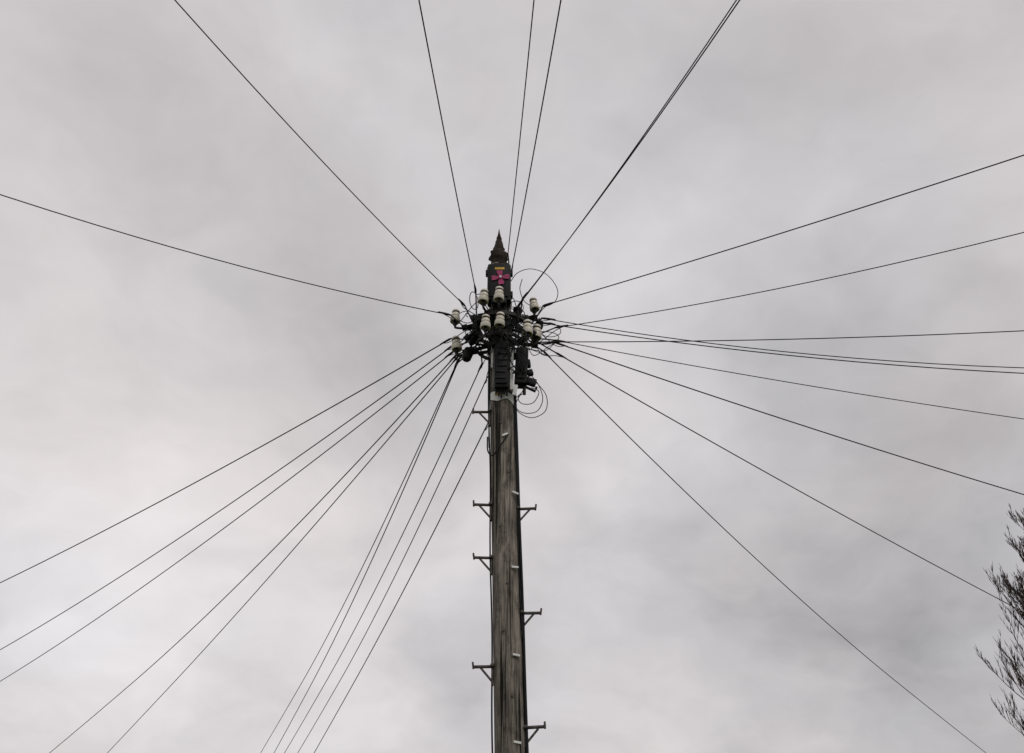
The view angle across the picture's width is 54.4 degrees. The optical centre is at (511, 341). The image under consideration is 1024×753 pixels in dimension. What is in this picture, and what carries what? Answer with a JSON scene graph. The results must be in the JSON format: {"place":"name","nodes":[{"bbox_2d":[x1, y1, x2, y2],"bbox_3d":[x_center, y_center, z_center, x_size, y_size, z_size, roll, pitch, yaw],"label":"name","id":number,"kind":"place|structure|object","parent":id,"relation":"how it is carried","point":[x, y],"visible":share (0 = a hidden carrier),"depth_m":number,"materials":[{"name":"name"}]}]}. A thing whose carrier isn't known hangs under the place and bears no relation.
{"place":"outdoors","nodes":[
{"label":"outdoors","id":0,"kind":"place"},
{"bbox_2d":[0,0,1023,752],"label":"sky","id":1,"kind":"structure","parent":0,"point":[133,370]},
{"label":"ground","id":2,"kind":"structure","parent":0,"visible":0},
{"bbox_2d":[438,230,568,752],"bbox_3d":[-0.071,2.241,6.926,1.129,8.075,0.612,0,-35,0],"label":"telephone pole","id":3,"kind":"object","parent":2,"relation":"on","point":[499,320],"visible":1,"depth_m":7.79,"materials":[{"name":"brown wood"}]},
{"bbox_2d":[0,343,442,582],"bbox_3d":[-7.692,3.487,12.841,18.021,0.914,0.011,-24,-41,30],"label":"telephone wire","id":4,"kind":"object","parent":3,"relation":"attached to","point":[231,462],"visible":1,"depth_m":9.81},
{"bbox_2d":[0,194,442,313],"bbox_3d":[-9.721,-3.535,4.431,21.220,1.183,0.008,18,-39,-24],"label":"telephone wire","id":5,"kind":"object","parent":3,"relation":"attached to","point":[212,258],"visible":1,"depth_m":7.60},
{"bbox_2d":[0,349,447,649],"bbox_3d":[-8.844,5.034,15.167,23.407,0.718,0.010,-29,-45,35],"label":"telephone wire","id":6,"kind":"object","parent":3,"relation":"attached to","point":[244,493],"visible":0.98,"depth_m":10.19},
{"bbox_2d":[1,357,446,680],"bbox_3d":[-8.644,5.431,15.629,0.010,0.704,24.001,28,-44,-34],"label":"telephone wire","id":7,"kind":"object","parent":3,"relation":"attached to","point":[246,511],"visible":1,"depth_m":10.33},
{"bbox_2d":[50,360,451,752],"bbox_3d":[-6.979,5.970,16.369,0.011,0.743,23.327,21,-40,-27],"label":"telephone wire","id":8,"kind":"object","parent":3,"relation":"attached to","point":[278,543],"visible":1,"depth_m":10.85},
{"bbox_2d":[107,362,453,752],"bbox_3d":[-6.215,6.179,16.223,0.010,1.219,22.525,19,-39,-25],"label":"telephone wire","id":9,"kind":"object","parent":3,"relation":"attached to","point":[300,541],"visible":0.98,"depth_m":10.90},
{"bbox_2d":[174,0,460,301],"bbox_3d":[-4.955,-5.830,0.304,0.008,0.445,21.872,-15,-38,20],"label":"telephone wire","id":10,"kind":"object","parent":3,"relation":"attached to","point":[304,141],"visible":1,"depth_m":6.62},
{"bbox_2d":[261,366,455,751],"bbox_3d":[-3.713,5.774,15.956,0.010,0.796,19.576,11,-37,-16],"label":"telephone wire","id":11,"kind":"object","parent":3,"relation":"attached to","point":[373,543],"visible":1,"depth_m":10.62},
{"bbox_2d":[274,364,457,752],"bbox_3d":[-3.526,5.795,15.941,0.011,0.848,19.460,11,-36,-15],"label":"telephone wire","id":12,"kind":"object","parent":3,"relation":"attached to","point":[379,542],"visible":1,"depth_m":10.64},
{"bbox_2d":[284,369,479,752],"bbox_3d":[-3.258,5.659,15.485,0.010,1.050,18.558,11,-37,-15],"label":"telephone wire","id":13,"kind":"object","parent":3,"relation":"attached to","point":[397,544],"visible":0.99,"depth_m":10.52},
{"bbox_2d":[298,380,485,751],"bbox_3d":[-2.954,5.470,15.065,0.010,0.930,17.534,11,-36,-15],"label":"telephone wire","id":14,"kind":"object","parent":3,"relation":"attached to","point":[405,553],"visible":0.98,"depth_m":10.39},
{"bbox_2d":[314,424,487,752],"bbox_3d":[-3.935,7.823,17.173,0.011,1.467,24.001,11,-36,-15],"label":"telephone wire","id":15,"kind":"object","parent":3,"relation":"attached to","point":[412,572],"visible":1,"depth_m":9.92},
{"bbox_2d":[418,0,474,285],"bbox_3d":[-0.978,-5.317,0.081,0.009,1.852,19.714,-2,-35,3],"label":"telephone wire","id":16,"kind":"object","parent":3,"relation":"attached to","point":[444,133],"visible":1,"depth_m":6.73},
{"bbox_2d":[508,0,534,252],"bbox_3d":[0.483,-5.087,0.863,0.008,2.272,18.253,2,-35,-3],"label":"telephone wire","id":17,"kind":"object","parent":3,"relation":"attached to","point":[521,118],"visible":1,"depth_m":7.17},
{"bbox_2d":[512,0,561,264],"bbox_3d":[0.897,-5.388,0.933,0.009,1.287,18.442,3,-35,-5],"label":"telephone wire","id":18,"kind":"object","parent":3,"relation":"attached to","point":[538,124],"visible":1,"depth_m":7.03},
{"bbox_2d":[521,0,736,301],"bbox_3d":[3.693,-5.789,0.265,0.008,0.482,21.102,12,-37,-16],"label":"telephone wire","id":19,"kind":"object","parent":3,"relation":"attached to","point":[637,143],"visible":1,"depth_m":6.58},
{"bbox_2d":[525,0,739,295],"bbox_3d":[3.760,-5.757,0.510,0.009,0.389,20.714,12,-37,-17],"label":"telephone wire","id":20,"kind":"object","parent":3,"relation":"attached to","point":[661,112],"visible":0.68,"depth_m":6.42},
{"bbox_2d":[549,357,985,752],"bbox_3d":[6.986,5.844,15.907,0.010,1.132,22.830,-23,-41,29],"label":"telephone wire","id":21,"kind":"object","parent":3,"relation":"attached to","point":[750,553],"visible":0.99,"depth_m":10.96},
{"bbox_2d":[549,319,1023,367],"bbox_3d":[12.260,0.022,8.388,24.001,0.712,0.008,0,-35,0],"label":"telephone wire","id":22,"kind":"object","parent":3,"relation":"attached to","point":[789,352],"visible":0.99,"depth_m":8.45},
{"bbox_2d":[550,324,1023,373],"bbox_3d":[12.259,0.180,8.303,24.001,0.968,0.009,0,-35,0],"label":"telephone wire","id":23,"kind":"object","parent":3,"relation":"attached to","point":[793,355],"visible":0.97,"depth_m":8.43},
{"bbox_2d":[554,155,1023,302],"bbox_3d":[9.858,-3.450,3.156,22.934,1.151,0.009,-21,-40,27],"label":"telephone wire","id":24,"kind":"object","parent":3,"relation":"attached to","point":[799,227],"visible":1,"depth_m":7.49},
{"bbox_2d":[564,232,1023,326],"bbox_3d":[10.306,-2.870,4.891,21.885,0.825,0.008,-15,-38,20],"label":"telephone wire","id":25,"kind":"object","parent":3,"relation":"attached to","point":[800,283],"visible":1,"depth_m":7.73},
{"bbox_2d":[565,346,1023,494],"bbox_3d":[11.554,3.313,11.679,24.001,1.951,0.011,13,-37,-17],"label":"telephone wire","id":26,"kind":"object","parent":3,"relation":"attached to","point":[791,421],"visible":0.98,"depth_m":9.19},
{"bbox_2d":[565,358,1023,611],"bbox_3d":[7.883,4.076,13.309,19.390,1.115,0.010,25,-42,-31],"label":"telephone wire","id":27,"kind":"object","parent":3,"relation":"attached to","point":[780,480],"visible":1,"depth_m":9.96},
{"bbox_2d":[565,330,1023,341],"bbox_3d":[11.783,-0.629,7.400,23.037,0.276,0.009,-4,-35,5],"label":"telephone wire","id":28,"kind":"object","parent":3,"relation":"attached to","point":[796,339],"visible":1,"depth_m":8.28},
{"bbox_2d":[570,343,1022,418],"bbox_3d":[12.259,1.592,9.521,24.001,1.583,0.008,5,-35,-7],"label":"telephone wire","id":29,"kind":"object","parent":3,"relation":"attached to","point":[794,383],"visible":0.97,"depth_m":8.70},
{"bbox_2d":[975,504,1023,735],"bbox_3d":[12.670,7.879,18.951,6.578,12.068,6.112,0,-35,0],"label":"bare tree","id":30,"kind":"object","parent":2,"relation":"on","point":[1009,587],"visible":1,"depth_m":21.03,"materials":[{"name":"brown plant"}]}
]}

